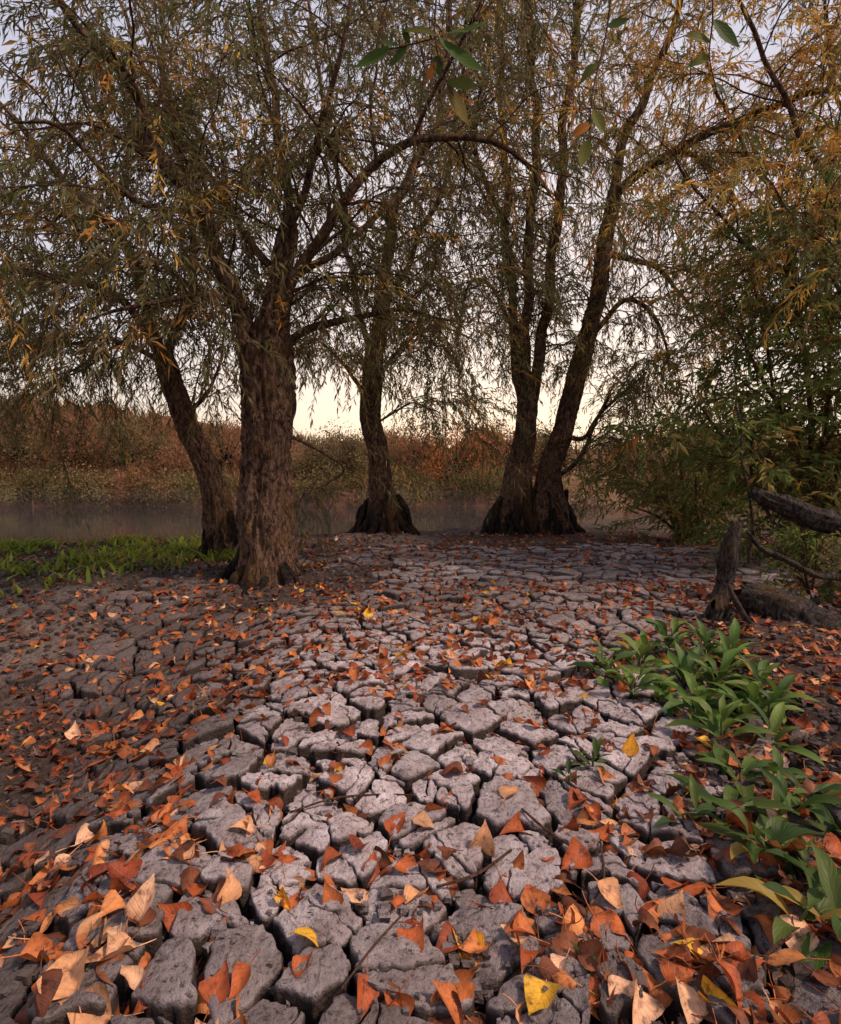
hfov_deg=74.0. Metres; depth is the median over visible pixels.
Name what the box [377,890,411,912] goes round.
fallen leaf
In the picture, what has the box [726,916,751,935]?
fallen leaf
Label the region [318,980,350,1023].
fallen leaf
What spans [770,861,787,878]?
fallen leaf
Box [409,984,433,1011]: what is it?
fallen leaf
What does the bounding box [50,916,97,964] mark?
fallen leaf
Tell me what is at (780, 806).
fallen leaf
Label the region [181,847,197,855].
fallen leaf
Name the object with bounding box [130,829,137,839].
fallen leaf
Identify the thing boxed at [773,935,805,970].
twig
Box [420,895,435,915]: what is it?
fallen leaf
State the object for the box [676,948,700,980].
fallen leaf
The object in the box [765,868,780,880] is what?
fallen leaf
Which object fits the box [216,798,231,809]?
fallen leaf
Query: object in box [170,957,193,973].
fallen leaf
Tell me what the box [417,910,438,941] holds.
fallen leaf
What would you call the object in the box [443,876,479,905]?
fallen leaf
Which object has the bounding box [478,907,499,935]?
fallen leaf
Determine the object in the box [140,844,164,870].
fallen leaf
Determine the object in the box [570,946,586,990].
fallen leaf
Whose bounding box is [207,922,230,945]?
fallen leaf
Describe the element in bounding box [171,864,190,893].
fallen leaf
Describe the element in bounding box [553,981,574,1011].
fallen leaf
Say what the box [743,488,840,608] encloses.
leafy undergrowth
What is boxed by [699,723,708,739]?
fallen leaf
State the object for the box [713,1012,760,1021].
fallen leaf
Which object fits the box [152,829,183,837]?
fallen leaf
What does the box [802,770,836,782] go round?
fallen leaf
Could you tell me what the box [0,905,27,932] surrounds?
fallen leaf
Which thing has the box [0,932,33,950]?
fallen leaf
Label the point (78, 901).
fallen leaf
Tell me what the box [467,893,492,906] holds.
fallen leaf
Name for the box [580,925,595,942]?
fallen leaf
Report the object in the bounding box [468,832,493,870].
fallen leaf
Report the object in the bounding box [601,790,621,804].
fallen leaf
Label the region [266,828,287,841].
fallen leaf
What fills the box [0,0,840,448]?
sky
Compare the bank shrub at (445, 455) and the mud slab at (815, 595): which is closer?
the mud slab at (815, 595)
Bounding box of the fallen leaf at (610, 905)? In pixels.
[589,896,615,916]
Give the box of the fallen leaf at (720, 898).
[709,883,737,913]
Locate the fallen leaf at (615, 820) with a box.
[605,812,625,828]
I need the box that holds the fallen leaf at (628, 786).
[619,778,637,793]
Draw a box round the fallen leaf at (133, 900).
[124,887,138,912]
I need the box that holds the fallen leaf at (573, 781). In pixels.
[561,778,577,783]
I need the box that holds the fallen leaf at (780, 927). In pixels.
[773,910,791,934]
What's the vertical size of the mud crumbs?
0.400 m
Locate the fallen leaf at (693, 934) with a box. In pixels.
[690,931,707,943]
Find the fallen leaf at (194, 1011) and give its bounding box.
[178,977,228,1023]
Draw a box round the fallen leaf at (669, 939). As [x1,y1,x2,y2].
[662,931,690,950]
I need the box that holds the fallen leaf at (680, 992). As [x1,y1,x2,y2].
[667,972,697,1001]
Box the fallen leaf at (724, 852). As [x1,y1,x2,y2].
[693,835,752,858]
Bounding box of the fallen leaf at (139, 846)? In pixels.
[120,836,156,849]
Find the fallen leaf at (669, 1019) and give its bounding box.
[655,1007,688,1023]
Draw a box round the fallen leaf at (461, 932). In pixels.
[447,906,467,947]
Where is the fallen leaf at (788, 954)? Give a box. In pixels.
[754,948,803,984]
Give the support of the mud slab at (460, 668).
on the ground at (206, 595)
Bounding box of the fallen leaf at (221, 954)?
[212,944,238,976]
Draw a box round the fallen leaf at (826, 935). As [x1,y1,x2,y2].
[822,928,840,945]
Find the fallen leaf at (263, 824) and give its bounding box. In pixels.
[256,819,276,828]
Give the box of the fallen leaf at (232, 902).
[220,892,241,913]
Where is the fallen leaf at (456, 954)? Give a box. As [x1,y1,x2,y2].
[455,940,458,967]
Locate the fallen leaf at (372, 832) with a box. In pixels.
[367,818,391,838]
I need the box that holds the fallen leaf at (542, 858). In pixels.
[535,850,559,867]
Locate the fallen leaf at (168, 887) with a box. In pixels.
[151,870,180,903]
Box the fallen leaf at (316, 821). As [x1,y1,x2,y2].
[304,805,335,831]
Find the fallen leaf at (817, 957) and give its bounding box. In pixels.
[812,953,839,960]
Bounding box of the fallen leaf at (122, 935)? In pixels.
[76,927,156,970]
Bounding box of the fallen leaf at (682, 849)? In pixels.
[667,840,695,864]
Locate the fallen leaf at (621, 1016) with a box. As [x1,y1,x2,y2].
[606,997,636,1023]
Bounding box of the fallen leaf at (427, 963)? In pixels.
[410,952,437,989]
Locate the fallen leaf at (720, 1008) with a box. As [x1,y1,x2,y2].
[699,999,754,1023]
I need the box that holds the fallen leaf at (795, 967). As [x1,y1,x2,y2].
[785,960,828,988]
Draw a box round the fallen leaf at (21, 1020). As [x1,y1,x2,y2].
[16,1015,33,1023]
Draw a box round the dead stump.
[703,519,746,621]
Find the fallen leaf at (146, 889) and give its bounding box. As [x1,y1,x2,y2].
[137,883,154,896]
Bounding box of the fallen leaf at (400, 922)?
[395,920,418,925]
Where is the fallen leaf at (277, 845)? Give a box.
[270,839,280,850]
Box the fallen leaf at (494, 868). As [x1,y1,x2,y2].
[480,853,501,891]
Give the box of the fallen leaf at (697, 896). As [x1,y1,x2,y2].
[678,874,706,910]
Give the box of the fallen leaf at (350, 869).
[332,850,355,876]
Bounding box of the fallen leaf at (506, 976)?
[502,973,530,978]
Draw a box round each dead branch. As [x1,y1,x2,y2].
[727,578,746,622]
[735,402,756,569]
[746,534,838,579]
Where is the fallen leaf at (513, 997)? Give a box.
[483,985,526,1012]
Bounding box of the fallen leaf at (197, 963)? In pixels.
[175,941,212,971]
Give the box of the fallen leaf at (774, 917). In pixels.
[755,905,789,926]
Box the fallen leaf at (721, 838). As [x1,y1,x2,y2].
[695,835,739,848]
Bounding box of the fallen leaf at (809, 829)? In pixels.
[773,812,827,833]
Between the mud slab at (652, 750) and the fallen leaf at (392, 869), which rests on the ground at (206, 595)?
the mud slab at (652, 750)
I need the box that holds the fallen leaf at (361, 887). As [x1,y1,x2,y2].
[349,885,368,898]
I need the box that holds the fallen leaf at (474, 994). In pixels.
[463,967,505,998]
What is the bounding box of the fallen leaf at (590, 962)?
[586,934,609,974]
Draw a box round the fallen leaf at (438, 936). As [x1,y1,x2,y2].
[421,921,443,946]
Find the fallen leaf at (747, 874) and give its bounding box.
[735,864,762,888]
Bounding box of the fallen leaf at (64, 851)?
[53,847,79,856]
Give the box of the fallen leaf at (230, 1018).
[228,1008,246,1023]
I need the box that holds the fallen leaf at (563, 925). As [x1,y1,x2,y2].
[560,911,573,929]
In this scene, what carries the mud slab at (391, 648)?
on the ground at (206, 595)
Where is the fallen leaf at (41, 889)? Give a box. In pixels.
[38,873,70,895]
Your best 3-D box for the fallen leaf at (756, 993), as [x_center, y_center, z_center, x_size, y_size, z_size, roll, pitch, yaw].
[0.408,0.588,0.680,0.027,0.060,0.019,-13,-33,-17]
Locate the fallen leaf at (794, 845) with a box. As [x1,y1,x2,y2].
[778,829,795,856]
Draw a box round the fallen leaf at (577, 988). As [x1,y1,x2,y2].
[556,982,594,1012]
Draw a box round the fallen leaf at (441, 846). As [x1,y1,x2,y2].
[429,837,451,864]
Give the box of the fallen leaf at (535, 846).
[517,839,544,857]
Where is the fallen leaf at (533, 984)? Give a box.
[521,975,546,1014]
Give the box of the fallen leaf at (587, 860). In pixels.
[571,846,590,865]
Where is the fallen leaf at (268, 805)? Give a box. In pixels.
[267,802,281,819]
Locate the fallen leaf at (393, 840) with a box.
[371,832,406,850]
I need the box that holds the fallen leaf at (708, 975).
[698,962,723,1005]
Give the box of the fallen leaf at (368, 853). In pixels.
[340,839,388,869]
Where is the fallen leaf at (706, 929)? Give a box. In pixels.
[701,926,753,953]
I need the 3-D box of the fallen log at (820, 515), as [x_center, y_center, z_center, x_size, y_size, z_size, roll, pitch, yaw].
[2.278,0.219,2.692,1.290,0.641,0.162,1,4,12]
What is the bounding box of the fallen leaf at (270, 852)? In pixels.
[259,845,272,863]
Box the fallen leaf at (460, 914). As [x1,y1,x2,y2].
[444,910,490,934]
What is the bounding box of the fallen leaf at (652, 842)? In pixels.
[650,837,661,845]
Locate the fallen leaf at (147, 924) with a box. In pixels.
[135,916,156,942]
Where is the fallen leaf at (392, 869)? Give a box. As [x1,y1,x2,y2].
[385,862,398,883]
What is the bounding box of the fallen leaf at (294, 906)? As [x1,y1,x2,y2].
[292,892,334,907]
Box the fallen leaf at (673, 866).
[663,853,693,877]
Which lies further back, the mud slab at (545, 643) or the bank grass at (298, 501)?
the bank grass at (298, 501)
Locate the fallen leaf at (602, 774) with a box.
[597,765,613,791]
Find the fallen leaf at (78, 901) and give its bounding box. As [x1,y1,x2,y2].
[48,885,93,930]
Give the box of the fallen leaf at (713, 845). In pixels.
[692,823,718,854]
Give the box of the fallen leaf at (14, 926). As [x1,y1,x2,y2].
[0,918,40,939]
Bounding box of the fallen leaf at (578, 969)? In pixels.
[561,960,588,981]
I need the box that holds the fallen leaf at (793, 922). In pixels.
[773,916,801,931]
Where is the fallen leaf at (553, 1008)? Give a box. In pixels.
[534,999,562,1018]
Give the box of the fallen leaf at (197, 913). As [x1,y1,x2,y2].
[171,909,213,929]
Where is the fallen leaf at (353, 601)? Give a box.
[346,599,358,603]
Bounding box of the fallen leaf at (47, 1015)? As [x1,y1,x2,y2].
[36,1007,58,1023]
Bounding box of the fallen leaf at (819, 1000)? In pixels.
[803,969,836,1013]
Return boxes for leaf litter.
[0,530,840,1023]
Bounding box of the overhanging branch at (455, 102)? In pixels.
[353,0,739,170]
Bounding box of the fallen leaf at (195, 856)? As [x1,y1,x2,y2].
[186,832,222,872]
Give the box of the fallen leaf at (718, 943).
[704,902,731,973]
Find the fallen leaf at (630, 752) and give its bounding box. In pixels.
[621,736,640,762]
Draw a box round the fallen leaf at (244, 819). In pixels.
[228,812,262,830]
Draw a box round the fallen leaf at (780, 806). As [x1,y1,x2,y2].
[773,797,796,818]
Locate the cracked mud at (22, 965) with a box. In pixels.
[0,541,797,1023]
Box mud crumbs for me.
[0,535,840,1023]
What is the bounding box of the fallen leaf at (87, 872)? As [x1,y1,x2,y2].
[79,850,96,883]
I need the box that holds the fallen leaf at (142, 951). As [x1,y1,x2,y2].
[117,942,146,976]
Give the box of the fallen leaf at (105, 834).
[101,831,110,837]
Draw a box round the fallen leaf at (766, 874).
[754,863,790,889]
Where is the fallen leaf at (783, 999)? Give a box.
[770,992,799,1005]
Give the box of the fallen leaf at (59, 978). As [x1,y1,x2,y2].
[54,974,65,985]
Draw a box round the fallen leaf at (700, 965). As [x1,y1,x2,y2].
[672,956,711,971]
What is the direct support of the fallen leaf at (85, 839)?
on the mud slab at (112, 840)
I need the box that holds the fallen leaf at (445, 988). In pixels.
[442,968,455,1022]
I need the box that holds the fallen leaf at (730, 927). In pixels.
[704,907,734,933]
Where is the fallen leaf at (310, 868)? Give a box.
[301,839,326,883]
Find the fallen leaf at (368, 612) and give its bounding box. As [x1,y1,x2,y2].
[364,607,374,617]
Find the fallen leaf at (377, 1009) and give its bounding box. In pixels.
[358,983,384,1016]
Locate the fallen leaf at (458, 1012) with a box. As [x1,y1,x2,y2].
[440,991,467,1023]
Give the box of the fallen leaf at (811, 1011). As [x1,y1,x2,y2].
[797,987,827,1023]
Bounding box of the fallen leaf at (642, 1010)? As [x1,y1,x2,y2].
[616,979,657,1023]
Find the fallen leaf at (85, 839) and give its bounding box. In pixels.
[74,828,104,842]
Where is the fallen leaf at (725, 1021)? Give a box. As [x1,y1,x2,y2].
[719,1001,745,1023]
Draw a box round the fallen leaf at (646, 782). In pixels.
[622,776,658,798]
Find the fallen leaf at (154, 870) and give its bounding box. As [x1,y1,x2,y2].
[151,863,182,877]
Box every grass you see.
[0,394,838,506]
[0,532,236,601]
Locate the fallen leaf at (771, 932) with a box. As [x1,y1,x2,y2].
[770,930,792,945]
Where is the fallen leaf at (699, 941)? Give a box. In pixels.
[690,928,722,987]
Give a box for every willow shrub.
[545,316,814,546]
[607,80,840,567]
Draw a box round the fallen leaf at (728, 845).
[725,838,730,855]
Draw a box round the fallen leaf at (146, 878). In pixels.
[142,865,175,885]
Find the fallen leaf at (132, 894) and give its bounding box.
[108,885,157,907]
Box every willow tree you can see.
[0,0,386,559]
[0,0,683,590]
[158,0,634,534]
[371,0,840,535]
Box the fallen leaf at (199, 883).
[196,879,202,890]
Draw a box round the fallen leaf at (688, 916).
[684,912,713,932]
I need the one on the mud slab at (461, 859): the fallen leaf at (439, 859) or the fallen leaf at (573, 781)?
the fallen leaf at (439, 859)
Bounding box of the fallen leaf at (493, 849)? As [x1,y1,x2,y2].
[481,841,505,864]
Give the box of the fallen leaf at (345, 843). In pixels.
[323,829,356,858]
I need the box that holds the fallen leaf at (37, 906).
[14,897,48,917]
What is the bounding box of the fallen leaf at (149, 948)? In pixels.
[138,938,156,959]
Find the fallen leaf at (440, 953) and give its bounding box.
[431,944,451,966]
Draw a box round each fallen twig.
[82,879,104,949]
[114,672,143,674]
[290,793,470,812]
[340,913,402,989]
[436,848,512,888]
[526,811,573,848]
[576,631,592,672]
[585,838,604,955]
[709,623,747,659]
[762,933,792,986]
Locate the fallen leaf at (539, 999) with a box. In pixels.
[523,957,554,1016]
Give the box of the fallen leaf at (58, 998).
[46,987,72,1009]
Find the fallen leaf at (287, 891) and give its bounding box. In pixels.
[279,883,306,899]
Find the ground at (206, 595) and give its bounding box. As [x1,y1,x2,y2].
[0,405,840,1023]
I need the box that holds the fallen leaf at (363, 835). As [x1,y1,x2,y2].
[349,824,368,839]
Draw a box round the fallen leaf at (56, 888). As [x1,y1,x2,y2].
[32,881,82,926]
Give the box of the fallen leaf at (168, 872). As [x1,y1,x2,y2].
[155,853,176,888]
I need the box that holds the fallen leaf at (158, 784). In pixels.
[150,775,179,787]
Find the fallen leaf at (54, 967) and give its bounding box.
[45,952,86,983]
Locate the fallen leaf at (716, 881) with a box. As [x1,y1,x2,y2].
[704,840,724,887]
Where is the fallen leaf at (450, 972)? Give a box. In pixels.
[431,945,456,979]
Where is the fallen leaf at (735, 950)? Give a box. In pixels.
[719,927,752,958]
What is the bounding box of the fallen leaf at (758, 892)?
[743,883,778,896]
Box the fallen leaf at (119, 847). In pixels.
[115,831,131,855]
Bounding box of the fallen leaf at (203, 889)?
[183,882,226,905]
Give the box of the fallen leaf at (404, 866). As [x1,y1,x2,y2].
[389,860,412,871]
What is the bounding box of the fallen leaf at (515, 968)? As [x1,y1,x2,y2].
[505,958,520,977]
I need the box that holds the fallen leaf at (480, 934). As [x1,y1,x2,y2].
[451,926,483,955]
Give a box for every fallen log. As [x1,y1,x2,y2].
[731,580,840,634]
[748,490,840,536]
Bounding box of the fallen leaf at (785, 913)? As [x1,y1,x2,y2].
[770,902,798,940]
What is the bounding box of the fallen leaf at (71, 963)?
[39,943,93,1015]
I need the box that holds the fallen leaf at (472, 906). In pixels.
[463,899,498,912]
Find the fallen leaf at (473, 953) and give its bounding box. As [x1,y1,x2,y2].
[447,947,485,967]
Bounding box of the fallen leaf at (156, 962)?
[144,953,172,971]
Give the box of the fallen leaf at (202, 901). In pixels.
[195,893,224,910]
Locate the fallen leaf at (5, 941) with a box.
[0,936,12,948]
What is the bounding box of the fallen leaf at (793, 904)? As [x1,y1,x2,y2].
[780,890,811,919]
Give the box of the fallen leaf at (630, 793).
[617,785,645,798]
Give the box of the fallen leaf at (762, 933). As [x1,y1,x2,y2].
[739,929,772,937]
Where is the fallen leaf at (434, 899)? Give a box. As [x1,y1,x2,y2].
[428,882,447,917]
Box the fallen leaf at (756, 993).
[737,963,768,1011]
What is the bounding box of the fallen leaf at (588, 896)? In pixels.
[575,886,604,902]
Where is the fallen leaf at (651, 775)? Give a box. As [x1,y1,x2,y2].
[645,770,672,786]
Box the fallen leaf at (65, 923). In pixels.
[55,918,74,931]
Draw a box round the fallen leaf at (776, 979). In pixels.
[759,953,796,990]
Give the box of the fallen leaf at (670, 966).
[658,952,697,973]
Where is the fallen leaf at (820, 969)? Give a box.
[813,964,840,978]
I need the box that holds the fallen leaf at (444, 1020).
[431,1006,447,1023]
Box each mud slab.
[0,824,58,868]
[0,887,51,949]
[7,663,46,686]
[18,852,94,890]
[24,791,121,871]
[24,945,137,1023]
[28,668,80,687]
[38,770,87,810]
[40,790,99,826]
[45,856,140,936]
[46,656,74,671]
[49,697,86,717]
[59,640,92,660]
[63,718,100,723]
[66,766,133,799]
[66,886,179,951]
[67,722,104,745]
[68,748,106,777]
[73,668,102,698]
[76,638,134,670]
[76,834,130,860]
[80,672,122,703]
[80,731,118,755]
[80,748,141,790]
[81,696,121,722]
[89,745,128,780]
[90,625,122,642]
[91,793,153,834]
[97,736,140,759]
[98,647,136,676]
[103,707,132,732]
[104,591,132,602]
[110,676,155,702]
[112,716,138,737]
[112,764,167,796]
[113,823,182,863]
[115,613,160,626]
[115,1016,214,1023]
[121,618,164,641]
[121,690,146,712]
[123,709,157,736]
[123,943,207,1019]
[125,715,163,737]
[129,662,171,682]
[130,841,196,894]
[132,651,167,669]
[132,687,158,714]
[134,725,171,750]
[134,771,180,802]
[135,632,184,652]
[140,689,168,711]
[140,736,185,769]
[143,788,227,834]
[147,731,169,749]
[153,770,200,810]
[155,661,186,686]
[156,650,193,666]
[159,690,188,715]
[161,607,192,625]
[163,674,194,693]
[163,708,191,728]
[164,696,207,721]
[167,893,236,951]
[168,739,217,772]
[178,685,194,695]
[183,709,237,747]
[183,803,266,849]
[186,660,205,675]
[189,712,242,728]
[189,754,224,786]
[191,695,228,720]
[192,679,223,698]
[193,640,241,661]
[195,663,220,687]
[195,833,277,919]
[196,695,219,708]
[198,927,282,1022]
[199,668,229,685]
[202,646,240,666]
[203,748,258,794]
[213,736,260,762]
[214,613,239,628]
[219,654,243,672]
[219,676,244,694]
[224,793,281,832]
[225,693,267,712]
[225,995,313,1023]
[228,677,270,701]
[233,772,305,806]
[236,666,263,677]
[237,716,276,748]
[239,654,259,662]
[239,700,283,730]
[242,628,276,651]
[242,635,271,653]
[243,613,278,629]
[245,841,310,939]
[246,654,267,666]
[251,619,279,633]
[253,666,278,678]
[253,752,312,789]
[264,884,376,961]
[265,672,304,698]
[266,655,295,667]
[267,605,295,619]
[267,717,313,755]
[269,679,332,701]
[271,646,301,658]
[273,624,304,644]
[275,661,314,677]
[280,612,314,623]
[280,788,341,842]
[281,946,358,1023]
[282,634,312,650]
[283,701,316,725]
[290,603,317,614]
[294,727,357,760]
[294,810,379,860]
[296,648,320,663]
[300,629,322,640]
[302,650,333,666]
[303,691,343,707]
[305,669,333,682]
[306,737,379,771]
[311,830,392,898]
[313,634,342,646]
[314,705,361,729]
[318,756,370,785]
[321,658,352,673]
[322,597,352,607]
[322,642,348,651]
[322,765,378,811]
[326,621,361,637]
[327,673,349,687]
[331,649,357,659]
[333,677,384,698]
[337,659,374,677]
[343,631,364,645]
[344,603,364,612]
[346,685,397,704]
[346,698,387,720]
[350,638,378,649]
[352,719,388,744]
[354,912,468,1023]
[355,647,390,665]
[355,667,390,685]
[359,849,447,926]
[362,777,410,829]
[363,601,403,611]
[364,617,388,630]
[364,628,385,637]
[370,636,406,647]
[372,745,399,785]
[374,608,404,617]
[374,1019,433,1023]
[377,656,427,682]
[380,644,407,655]
[382,726,439,745]
[383,610,417,624]
[386,807,452,857]
[388,697,420,718]
[391,707,434,733]
[392,618,430,629]
[392,652,429,670]
[393,671,445,703]
[398,750,436,801]
[399,595,426,608]
[399,729,459,762]
[405,604,451,616]
[406,627,431,645]
[409,640,439,654]
[416,772,480,822]
[418,633,456,643]
[422,744,479,776]
[425,694,460,728]
[426,602,459,606]
[426,820,486,895]
[427,618,449,633]
[429,641,458,657]
[430,655,484,680]
[433,623,465,632]
[437,680,466,699]
[439,588,466,596]
[441,699,497,744]
[442,894,551,1003]
[451,646,485,662]
[452,618,490,621]
[455,603,487,613]
[458,638,485,649]
[461,595,503,607]
[463,681,496,704]
[467,622,492,633]
[469,748,538,791]
[470,590,499,596]
[471,674,524,695]
[475,734,526,759]
[475,950,590,1023]
[478,779,551,840]
[481,652,512,673]
[482,608,508,620]
[483,699,544,726]
[485,637,512,655]
[489,629,526,649]
[491,828,563,910]
[493,618,515,628]
[496,622,528,634]
[497,592,530,607]
[497,722,562,754]
[498,650,534,663]
[498,688,533,707]
[504,587,530,595]
[505,660,554,683]
[508,607,536,619]
[515,644,541,659]
[518,600,561,611]
[518,618,540,627]
[518,681,565,706]
[527,744,592,783]
[530,632,572,645]
[532,639,568,658]
[534,618,567,632]
[535,693,584,728]
[535,774,612,838]
[538,612,573,627]
[542,824,614,896]
[543,645,570,672]
[548,763,622,808]
[551,710,599,736]
[553,902,630,967]
[554,678,612,711]
[555,652,591,678]
[563,732,598,763]
[565,619,596,634]
[568,638,598,646]
[571,586,602,602]
[571,632,594,639]
[574,721,642,754]
[574,859,640,911]
[575,611,597,619]
[575,668,601,679]
[576,648,612,671]
[578,950,648,1023]
[587,616,629,635]
[588,696,637,724]
[589,896,652,957]
[595,626,620,639]
[600,647,613,656]
[600,736,676,782]
[603,637,633,647]
[603,666,631,687]
[608,781,656,814]
[608,828,713,890]
[610,595,646,600]
[617,605,643,619]
[617,678,658,700]
[621,807,694,855]
[623,697,666,734]
[624,617,649,632]
[624,650,641,666]
[625,630,667,646]
[635,600,658,607]
[641,927,747,1022]
[645,716,727,747]
[648,667,686,686]
[651,882,732,934]
[653,1016,669,1023]
[654,760,721,807]
[655,598,707,605]
[656,792,720,838]
[658,691,703,718]
[662,640,698,655]
[668,688,728,711]
[671,650,703,667]
[677,735,791,782]
[698,832,787,893]
[711,819,767,835]
[719,971,783,1023]
[722,881,823,955]
[723,712,774,741]
[730,708,770,726]
[730,779,815,824]
[749,952,840,1017]
[775,813,830,841]
[776,718,831,744]
[790,838,840,876]
[792,589,821,598]
[806,927,840,955]
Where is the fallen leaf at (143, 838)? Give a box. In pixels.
[137,831,157,842]
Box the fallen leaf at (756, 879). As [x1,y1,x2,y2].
[753,868,763,889]
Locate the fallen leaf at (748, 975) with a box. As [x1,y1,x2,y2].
[730,970,758,981]
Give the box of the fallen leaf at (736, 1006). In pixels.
[734,1002,739,1011]
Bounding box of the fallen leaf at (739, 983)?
[728,968,750,1021]
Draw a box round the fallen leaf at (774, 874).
[768,866,778,878]
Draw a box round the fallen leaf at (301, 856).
[292,844,310,861]
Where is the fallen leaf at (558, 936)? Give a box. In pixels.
[544,908,575,953]
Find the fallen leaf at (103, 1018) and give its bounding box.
[69,985,120,1023]
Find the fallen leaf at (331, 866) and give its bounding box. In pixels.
[315,857,341,885]
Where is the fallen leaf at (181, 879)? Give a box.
[175,862,195,892]
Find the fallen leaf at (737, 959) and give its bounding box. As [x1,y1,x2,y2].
[735,956,750,973]
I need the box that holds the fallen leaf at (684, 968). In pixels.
[655,956,697,976]
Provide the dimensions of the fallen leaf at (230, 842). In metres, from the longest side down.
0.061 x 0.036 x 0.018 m
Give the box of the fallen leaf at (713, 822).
[706,818,744,839]
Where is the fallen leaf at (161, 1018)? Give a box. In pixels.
[153,1012,186,1023]
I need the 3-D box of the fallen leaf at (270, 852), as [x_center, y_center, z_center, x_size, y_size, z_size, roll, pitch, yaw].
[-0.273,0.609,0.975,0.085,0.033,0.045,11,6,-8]
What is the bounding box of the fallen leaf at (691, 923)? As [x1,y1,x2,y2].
[676,914,712,932]
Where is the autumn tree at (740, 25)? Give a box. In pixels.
[528,0,840,462]
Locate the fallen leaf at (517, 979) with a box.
[503,960,527,986]
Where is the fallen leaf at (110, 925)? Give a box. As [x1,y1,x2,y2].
[88,906,130,951]
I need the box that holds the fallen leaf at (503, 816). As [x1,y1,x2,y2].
[498,810,512,830]
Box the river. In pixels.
[0,506,838,543]
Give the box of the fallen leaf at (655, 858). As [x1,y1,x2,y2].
[649,853,657,881]
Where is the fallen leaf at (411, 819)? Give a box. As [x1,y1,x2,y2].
[397,813,415,826]
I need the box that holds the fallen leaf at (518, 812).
[505,797,527,819]
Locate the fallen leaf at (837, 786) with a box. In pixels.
[824,784,840,790]
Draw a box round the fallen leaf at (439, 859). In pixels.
[415,848,448,872]
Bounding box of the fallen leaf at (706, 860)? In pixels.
[685,852,720,871]
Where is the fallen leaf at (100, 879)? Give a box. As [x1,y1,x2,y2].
[91,874,107,888]
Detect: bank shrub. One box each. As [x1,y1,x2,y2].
[0,375,75,467]
[0,383,18,449]
[0,456,96,508]
[4,386,121,466]
[29,462,151,508]
[70,407,175,470]
[76,457,190,507]
[121,434,192,479]
[131,463,234,507]
[157,408,241,468]
[291,427,350,473]
[291,455,368,500]
[303,424,390,480]
[385,414,465,478]
[391,457,490,505]
[393,411,500,486]
[433,456,510,503]
[451,413,546,479]
[493,418,579,474]
[536,466,641,508]
[544,443,651,488]
[580,420,700,474]
[639,410,755,457]
[711,402,835,461]
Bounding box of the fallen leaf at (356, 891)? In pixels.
[344,877,363,901]
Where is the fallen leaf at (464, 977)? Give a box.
[439,956,485,993]
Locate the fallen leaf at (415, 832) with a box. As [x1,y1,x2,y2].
[402,818,425,842]
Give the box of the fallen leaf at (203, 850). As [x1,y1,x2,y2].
[195,844,222,862]
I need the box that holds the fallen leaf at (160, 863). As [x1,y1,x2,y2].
[129,860,168,873]
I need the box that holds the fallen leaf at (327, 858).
[318,843,354,866]
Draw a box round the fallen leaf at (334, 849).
[309,835,342,857]
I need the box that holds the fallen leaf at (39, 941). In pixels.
[5,906,60,965]
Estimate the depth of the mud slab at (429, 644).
2.10 m
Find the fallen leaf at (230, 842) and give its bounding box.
[225,835,235,853]
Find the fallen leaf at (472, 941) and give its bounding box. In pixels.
[460,930,492,950]
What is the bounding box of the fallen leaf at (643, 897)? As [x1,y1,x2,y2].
[639,884,658,913]
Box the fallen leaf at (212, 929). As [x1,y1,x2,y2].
[203,926,215,949]
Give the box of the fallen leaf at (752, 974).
[727,966,756,997]
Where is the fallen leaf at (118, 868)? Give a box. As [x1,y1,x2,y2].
[100,860,127,873]
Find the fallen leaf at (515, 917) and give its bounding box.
[485,908,523,926]
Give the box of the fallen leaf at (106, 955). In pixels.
[85,946,119,976]
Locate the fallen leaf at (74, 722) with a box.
[65,716,79,731]
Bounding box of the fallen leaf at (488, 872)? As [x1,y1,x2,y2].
[473,847,494,876]
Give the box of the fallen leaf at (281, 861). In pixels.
[270,850,286,875]
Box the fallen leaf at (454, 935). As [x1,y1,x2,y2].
[440,926,475,941]
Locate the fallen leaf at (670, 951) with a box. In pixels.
[665,935,688,959]
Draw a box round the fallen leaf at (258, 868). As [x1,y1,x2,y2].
[250,848,275,880]
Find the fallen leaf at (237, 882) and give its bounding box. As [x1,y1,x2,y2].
[210,866,246,900]
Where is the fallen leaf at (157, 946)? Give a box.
[134,941,161,950]
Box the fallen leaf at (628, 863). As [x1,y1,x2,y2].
[613,856,634,866]
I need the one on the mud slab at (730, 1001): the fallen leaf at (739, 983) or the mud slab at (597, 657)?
the fallen leaf at (739, 983)
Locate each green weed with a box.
[572,731,621,777]
[579,936,611,962]
[588,637,641,680]
[606,662,679,706]
[607,630,684,675]
[633,638,708,685]
[635,655,697,706]
[637,607,706,649]
[659,679,727,716]
[661,626,740,661]
[674,647,767,690]
[675,657,806,735]
[676,763,782,842]
[677,670,760,766]
[692,792,806,879]
[694,625,772,672]
[694,751,773,786]
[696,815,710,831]
[713,686,800,774]
[726,772,840,843]
[727,650,804,702]
[734,664,815,731]
[746,749,822,796]
[746,859,840,961]
[746,871,840,946]
[747,834,840,906]
[770,778,840,861]
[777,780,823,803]
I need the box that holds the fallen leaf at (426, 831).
[422,826,444,835]
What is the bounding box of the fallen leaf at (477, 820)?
[472,800,491,827]

